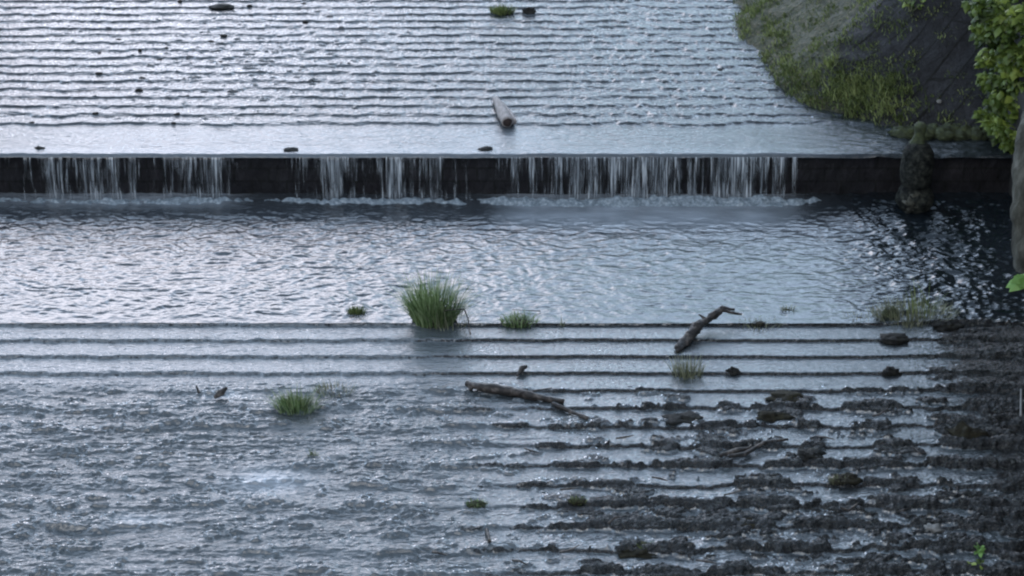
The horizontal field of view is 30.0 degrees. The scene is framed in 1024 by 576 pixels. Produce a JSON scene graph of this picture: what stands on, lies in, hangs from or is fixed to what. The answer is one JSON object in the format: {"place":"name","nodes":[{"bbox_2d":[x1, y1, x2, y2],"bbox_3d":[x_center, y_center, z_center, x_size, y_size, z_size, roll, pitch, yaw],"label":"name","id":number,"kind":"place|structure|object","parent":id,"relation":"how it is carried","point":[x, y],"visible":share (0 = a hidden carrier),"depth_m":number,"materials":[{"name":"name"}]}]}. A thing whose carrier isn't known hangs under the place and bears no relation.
{"place":"outdoors","nodes":[
{"label":"outdoors","id":0,"kind":"place"},
{"bbox_2d":[0,0,1013,157],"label":"stepped apron","id":1,"kind":"object","parent":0,"point":[558,78],"visible":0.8,"depth_m":29.77,"materials":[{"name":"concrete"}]},
{"bbox_2d":[208,3,233,10],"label":"boulder","id":2,"kind":"object","parent":1,"relation":"on","point":[222,6],"visible":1,"depth_m":32.73,"materials":[{"name":"grey stone"}]},
{"bbox_2d":[283,147,297,151],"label":"stone","id":3,"kind":"object","parent":1,"relation":"on","point":[291,149],"visible":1,"depth_m":27.39,"materials":[{"name":"grey stone"}]},
{"bbox_2d":[477,146,492,150],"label":"stone","id":4,"kind":"object","parent":1,"relation":"on","point":[486,148],"visible":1,"depth_m":27.43,"materials":[{"name":"grey stone"}]},
{"bbox_2d":[489,3,517,15],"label":"grass tuft","id":5,"kind":"object","parent":1,"relation":"on","point":[499,10],"visible":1,"depth_m":32.50,"materials":[{"name":"green plant"}]},
{"bbox_2d":[492,96,516,126],"bbox_3d":[-0.125,-2.661,28.693,0.253,0.184,1.031,-4,24,-10],"label":"pale log","id":6,"kind":"object","parent":1,"relation":"on","point":[505,116],"visible":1,"depth_m":28.42,"materials":[{"name":"grey wood"}]},
{"bbox_2d":[522,7,535,13],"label":"boulder","id":7,"kind":"object","parent":1,"relation":"on","point":[528,10],"visible":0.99,"depth_m":32.50,"materials":[{"name":"grey stone"}]},
{"bbox_2d":[0,318,1023,575],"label":"stepped apron","id":8,"kind":"object","parent":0,"point":[126,448],"visible":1,"depth_m":21.17,"materials":[{"name":"concrete"}]},
{"bbox_2d":[213,387,227,398],"bbox_3d":[-3.375,1.205,22.089,0.174,0.118,0.093,-21,32,-39],"label":"wood piece","id":9,"kind":"object","parent":8,"relation":"on","point":[219,392],"visible":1,"depth_m":22.06,"materials":[{"name":"wood"}]},
{"bbox_2d":[257,379,328,415],"bbox_3d":[-2.504,1.242,21.895,1.073,0.352,0.707,0,24,0],"label":"grass tuft","id":10,"kind":"object","parent":8,"relation":"on","point":[294,408],"visible":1,"depth_m":21.86,"materials":[{"name":"green plant"}]},
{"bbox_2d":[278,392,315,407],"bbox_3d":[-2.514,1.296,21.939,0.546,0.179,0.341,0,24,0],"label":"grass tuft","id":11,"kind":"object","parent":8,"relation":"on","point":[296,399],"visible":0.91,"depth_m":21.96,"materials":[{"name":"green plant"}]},
{"bbox_2d":[307,447,319,455],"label":"grass tuft","id":12,"kind":"object","parent":8,"relation":"on","point":[310,452],"visible":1,"depth_m":21.08,"materials":[{"name":"plant"}]},
{"bbox_2d":[307,376,360,396],"bbox_3d":[-2.061,1.135,22.194,0.660,0.171,0.410,0,24,0],"label":"grass tuft","id":13,"kind":"object","parent":8,"relation":"on","point":[330,385],"visible":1,"depth_m":22.21,"materials":[{"name":"plant"}]},
{"bbox_2d":[381,266,478,328],"bbox_3d":[-0.865,0.122,23.469,1.230,0.829,1.488,-20,31,-38],"label":"grass tuft","id":14,"kind":"object","parent":8,"relation":"on","point":[419,305],"visible":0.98,"depth_m":23.50,"materials":[{"name":"green plant"}]},
{"bbox_2d":[422,297,485,330],"bbox_3d":[-0.775,0.270,23.532,0.972,0.424,0.741,0,24,0],"label":"grass tuft","id":15,"kind":"object","parent":8,"relation":"on","point":[461,313],"visible":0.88,"depth_m":23.49,"materials":[{"name":"green plant"}]},
{"bbox_2d":[445,308,470,334],"bbox_3d":[-0.661,0.388,23.403,0.322,0.296,0.253,0,24,0],"label":"twig","id":16,"kind":"object","parent":8,"relation":"on","point":[466,315],"visible":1,"depth_m":23.39,"materials":[{"name":"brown wood"}]},
{"bbox_2d":[464,498,488,507],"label":"grass tuft","id":17,"kind":"object","parent":8,"relation":"on","point":[476,503],"visible":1,"depth_m":20.27,"materials":[{"name":"green plant"}]},
{"bbox_2d":[484,528,490,542],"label":"twig","id":18,"kind":"object","parent":8,"relation":"on","point":[487,534],"visible":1,"depth_m":19.74,"materials":[{"name":"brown wood"}]},
{"bbox_2d":[511,559,527,564],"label":"twig","id":19,"kind":"object","parent":8,"relation":"on","point":[516,560],"visible":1,"depth_m":19.33,"materials":[{"name":"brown wood"}]},
{"bbox_2d":[496,310,543,328],"bbox_3d":[0.078,0.370,23.642,0.644,0.214,0.456,0,24,0],"label":"grass tuft","id":20,"kind":"object","parent":8,"relation":"on","point":[521,321],"visible":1,"depth_m":23.61,"materials":[{"name":"green plant"}]},
{"bbox_2d":[516,365,527,376],"bbox_3d":[0.103,0.970,22.607,0.187,0.098,0.080,-20,31,-37],"label":"wood piece","id":21,"kind":"object","parent":8,"relation":"on","point":[522,368],"visible":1,"depth_m":22.59,"materials":[{"name":"wood"}]},
{"bbox_2d":[465,381,588,419],"bbox_3d":[0.240,1.223,22.130,1.573,0.173,0.447,11,26,23],"label":"driftwood","id":22,"kind":"object","parent":8,"relation":"on","point":[492,388],"visible":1,"depth_m":22.12,"materials":[{"name":"brown wood"}]},
{"bbox_2d":[560,545,578,552],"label":"twig","id":23,"kind":"object","parent":8,"relation":"on","point":[568,550],"visible":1,"depth_m":19.55,"materials":[{"name":"brown wood"}]},
{"bbox_2d":[560,487,578,490],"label":"twig","id":24,"kind":"object","parent":8,"relation":"on","point":[569,488],"visible":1,"depth_m":20.48,"materials":[{"name":"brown wood"}]},
{"bbox_2d":[568,495,587,504],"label":"grass tuft","id":25,"kind":"object","parent":8,"relation":"on","point":[577,501],"visible":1,"depth_m":20.25,"materials":[{"name":"green plant"}]},
{"bbox_2d":[608,516,621,523],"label":"twig","id":26,"kind":"object","parent":8,"relation":"on","point":[612,519],"visible":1,"depth_m":19.88,"materials":[{"name":"brown wood"}]},
{"bbox_2d":[616,435,633,438],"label":"twig","id":27,"kind":"object","parent":8,"relation":"on","point":[622,437],"visible":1,"depth_m":21.32,"materials":[{"name":"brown wood"}]},
{"bbox_2d":[618,540,659,558],"bbox_3d":[1.329,2.673,19.637,0.514,0.110,0.352,0,24,0],"label":"boulder","id":28,"kind":"object","parent":8,"relation":"on","point":[637,553],"visible":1,"depth_m":19.53,"materials":[{"name":"brown stone"}]},
{"bbox_2d":[652,476,667,480],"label":"twig","id":29,"kind":"object","parent":8,"relation":"on","point":[660,478],"visible":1,"depth_m":20.61,"materials":[{"name":"brown wood"}]},
{"bbox_2d":[661,411,702,425],"bbox_3d":[1.939,1.498,21.749,0.488,0.103,0.362,0,24,0],"label":"boulder","id":30,"kind":"object","parent":8,"relation":"on","point":[688,417],"visible":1,"depth_m":21.72,"materials":[{"name":"grey stone"}]},
{"bbox_2d":[662,350,706,378],"bbox_3d":[2.049,0.877,22.585,0.632,0.395,0.432,22,32,40],"label":"grass tuft","id":31,"kind":"object","parent":8,"relation":"on","point":[686,374],"visible":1,"depth_m":22.56,"materials":[{"name":"green plant"}]},
{"bbox_2d":[696,559,716,563],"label":"twig","id":32,"kind":"object","parent":8,"relation":"on","point":[706,561],"visible":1,"depth_m":19.35,"materials":[{"name":"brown wood"}]},
{"bbox_2d":[674,305,741,352],"bbox_3d":[2.332,0.468,23.369,1.141,0.312,0.267,-20,31,-37],"label":"driftwood","id":33,"kind":"object","parent":8,"relation":"on","point":[691,334],"visible":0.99,"depth_m":23.30,"materials":[{"name":"brown wood"}]},
{"bbox_2d":[725,366,741,375],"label":"stone","id":34,"kind":"object","parent":8,"relation":"on","point":[732,370],"visible":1,"depth_m":22.60,"materials":[{"name":"grey stone"}]},
{"bbox_2d":[724,489,744,495],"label":"twig","id":35,"kind":"object","parent":8,"relation":"on","point":[734,492],"visible":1,"depth_m":20.38,"materials":[{"name":"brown wood"}]},
{"bbox_2d":[736,513,754,528],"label":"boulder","id":36,"kind":"object","parent":8,"relation":"on","point":[748,518],"visible":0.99,"depth_m":19.91,"materials":[{"name":"grey stone"}]},
{"bbox_2d":[719,438,788,457],"bbox_3d":[2.685,1.751,21.155,0.864,0.092,0.175,-15,28,-30],"label":"driftwood","id":37,"kind":"object","parent":8,"relation":"on","point":[735,452],"visible":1,"depth_m":21.07,"materials":[{"name":"brown wood"}]},
{"bbox_2d":[739,317,780,329],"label":"grass tuft","id":38,"kind":"object","parent":8,"relation":"on","point":[758,323],"visible":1,"depth_m":23.59,"materials":[{"name":"green plant"}]},
{"bbox_2d":[755,407,794,421],"bbox_3d":[2.994,1.460,21.794,0.479,0.137,0.299,0,24,0],"label":"boulder","id":39,"kind":"object","parent":8,"relation":"on","point":[769,416],"visible":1,"depth_m":21.74,"materials":[{"name":"grey stone"}]},
{"bbox_2d":[765,389,802,401],"bbox_3d":[3.167,1.275,22.078,0.455,0.115,0.348,17,29,34],"label":"boulder","id":40,"kind":"object","parent":8,"relation":"on","point":[783,394],"visible":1,"depth_m":22.08,"materials":[{"name":"grey stone"}]},
{"bbox_2d":[795,447,826,462],"bbox_3d":[3.297,1.839,21.029,0.374,0.121,0.279,0,24,0],"label":"boulder","id":41,"kind":"object","parent":8,"relation":"on","point":[807,453],"visible":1,"depth_m":21.01,"materials":[{"name":"grey stone"}]},
{"bbox_2d":[828,473,845,484],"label":"grass tuft","id":42,"kind":"object","parent":8,"relation":"on","point":[833,481],"visible":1,"depth_m":20.59,"materials":[{"name":"green plant"}]},
{"bbox_2d":[835,472,862,484],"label":"stone","id":43,"kind":"object","parent":8,"relation":"on","point":[852,479],"visible":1,"depth_m":20.60,"materials":[{"name":"grey stone"}]},
{"bbox_2d":[840,502,857,510],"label":"twig","id":44,"kind":"object","parent":8,"relation":"on","point":[849,509],"visible":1,"depth_m":20.11,"materials":[{"name":"brown wood"}]},
{"bbox_2d":[872,409,886,416],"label":"twig","id":45,"kind":"object","parent":8,"relation":"on","point":[880,413],"visible":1,"depth_m":21.73,"materials":[{"name":"brown wood"}]},
{"bbox_2d":[882,366,901,375],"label":"stone","id":46,"kind":"object","parent":8,"relation":"on","point":[889,371],"visible":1,"depth_m":22.59,"materials":[{"name":"grey stone"}]},
{"bbox_2d":[879,332,908,344],"bbox_3d":[4.659,0.618,23.281,0.395,0.100,0.313,0,24,0],"label":"boulder","id":47,"kind":"object","parent":8,"relation":"on","point":[894,339],"visible":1,"depth_m":23.22,"materials":[{"name":"grey stone"}]},
{"bbox_2d":[869,292,962,327],"bbox_3d":[5.012,0.248,23.746,1.223,0.290,0.917,-8,25,-18],"label":"reed patch","id":48,"kind":"object","parent":8,"relation":"on","point":[906,324],"visible":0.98,"depth_m":23.72,"materials":[{"name":"green plant"}]},
{"bbox_2d":[912,446,927,453],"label":"twig","id":49,"kind":"object","parent":8,"relation":"on","point":[917,451],"visible":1,"depth_m":21.06,"materials":[{"name":"brown wood"}]},
{"bbox_2d":[924,523,945,532],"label":"stone","id":50,"kind":"object","parent":8,"relation":"on","point":[934,528],"visible":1,"depth_m":19.82,"materials":[{"name":"grey stone"}]},
{"bbox_2d":[932,318,964,331],"bbox_3d":[5.361,0.453,23.531,0.406,0.107,0.310,0,24,0],"label":"boulder","id":51,"kind":"object","parent":8,"relation":"on","point":[944,325],"visible":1,"depth_m":23.47,"materials":[{"name":"grey stone"}]},
{"bbox_2d":[943,421,988,439],"bbox_3d":[5.084,1.649,21.387,0.492,0.333,0.331,0,24,0],"label":"boulder","id":52,"kind":"object","parent":8,"relation":"on","point":[963,429],"visible":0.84,"depth_m":21.32,"materials":[{"name":"grey stone"}]},
{"bbox_2d":[967,559,983,569],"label":"seedling","id":53,"kind":"object","parent":8,"relation":"on","point":[979,561],"visible":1,"depth_m":19.29,"materials":[{"name":"green plant"}]},
{"bbox_2d":[974,542,985,557],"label":"seedling","id":54,"kind":"object","parent":8,"relation":"on","point":[980,551],"visible":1,"depth_m":19.55,"materials":[{"name":"green plant"}]},
{"bbox_2d":[0,191,1023,323],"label":"pool water","id":55,"kind":"structure","parent":0,"point":[832,258],"depth_m":25.41,"materials":[{"name":"grey liquid"}]},
{"bbox_2d":[346,305,369,314],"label":"grass tuft","id":56,"kind":"object","parent":55,"relation":"on","point":[354,310],"visible":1,"depth_m":23.83,"materials":[{"name":"green plant"}]},
{"bbox_2d":[23,157,795,199],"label":"falling water","id":57,"kind":"structure","parent":55,"relation":"on","point":[614,167],"depth_m":27.29,"materials":[{"name":"white liquid"}]},
{"bbox_2d":[0,194,821,206],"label":"foam","id":58,"kind":"object","parent":55,"relation":"on","point":[762,200],"visible":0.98,"depth_m":27.26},
{"bbox_2d":[0,157,1011,194],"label":"weir wall","id":59,"kind":"structure","parent":55,"relation":"in","point":[493,175],"depth_m":27.52,"materials":[{"name":"concrete"}]},
{"bbox_2d":[780,304,796,310],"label":"grass tuft","id":60,"kind":"object","parent":55,"relation":"on","point":[785,309],"visible":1,"depth_m":23.93,"materials":[{"name":"green plant"}]},
{"bbox_2d":[843,311,873,322],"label":"grass tuft","id":61,"kind":"object","parent":55,"relation":"on","point":[857,317],"visible":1,"depth_m":23.73,"materials":[{"name":"green plant"}]},
{"bbox_2d":[881,307,897,317],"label":"stone","id":62,"kind":"object","parent":55,"relation":"in","point":[888,312],"visible":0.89,"depth_m":23.72,"materials":[{"name":"grey stone"}]},
{"bbox_2d":[895,122,933,213],"bbox_3d":[5.678,-1.643,26.813,0.552,1.430,0.579,0,24,0],"label":"stone post","id":63,"kind":"object","parent":55,"relation":"in","point":[914,194],"visible":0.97,"depth_m":26.67,"materials":[{"name":"grey stone"}]},
{"bbox_2d":[904,279,948,318],"bbox_3d":[5.109,0.080,23.678,0.737,0.652,0.415,6,25,13],"label":"reed patch","id":64,"kind":"object","parent":55,"relation":"in","point":[913,305],"visible":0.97,"depth_m":23.73,"materials":[{"name":"green plant"}]},
{"bbox_2d":[728,0,1023,126],"bbox_3d":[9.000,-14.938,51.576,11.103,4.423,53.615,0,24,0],"label":"paved bank","id":65,"kind":"structure","parent":0,"point":[954,56],"depth_m":28.90,"materials":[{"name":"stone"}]},
{"bbox_2d":[897,0,925,11],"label":"weed","id":66,"kind":"object","parent":65,"relation":"on","point":[907,3],"visible":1,"depth_m":28.90,"materials":[{"name":"green plant"}]},
{"bbox_2d":[1006,5,1023,195],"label":"retaining wall","id":67,"kind":"structure","parent":0,"point":[1020,101],"depth_m":26.99,"materials":[{"name":"stone"}]},
{"bbox_2d":[887,122,998,141],"bbox_3d":[6.384,-2.253,27.982,1.744,0.301,0.562,0,24,0],"label":"mossy ledge","id":68,"kind":"object","parent":67,"relation":"attached to","point":[946,131],"visible":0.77,"depth_m":27.87,"materials":[{"name":"green plant"}]},
{"bbox_2d":[1020,389,1021,416],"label":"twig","id":69,"kind":"object","parent":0,"point":[1020,402],"visible":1,"depth_m":21.86,"materials":[{"name":"wood"}]},
{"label":"right bank top","id":70,"kind":"structure","parent":0,"visible":0},
{"bbox_2d":[961,0,1023,273],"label":"tree","id":71,"kind":"object","parent":70,"relation":"on","point":[997,35],"visible":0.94,"depth_m":26.66,"materials":[{"name":"green plant"}]},
{"bbox_2d":[1006,274,1023,291],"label":"leafy spray","id":72,"kind":"object","parent":71,"relation":"attached to","point":[1016,283],"visible":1,"depth_m":23.57,"materials":[{"name":"green plant"}]}
]}

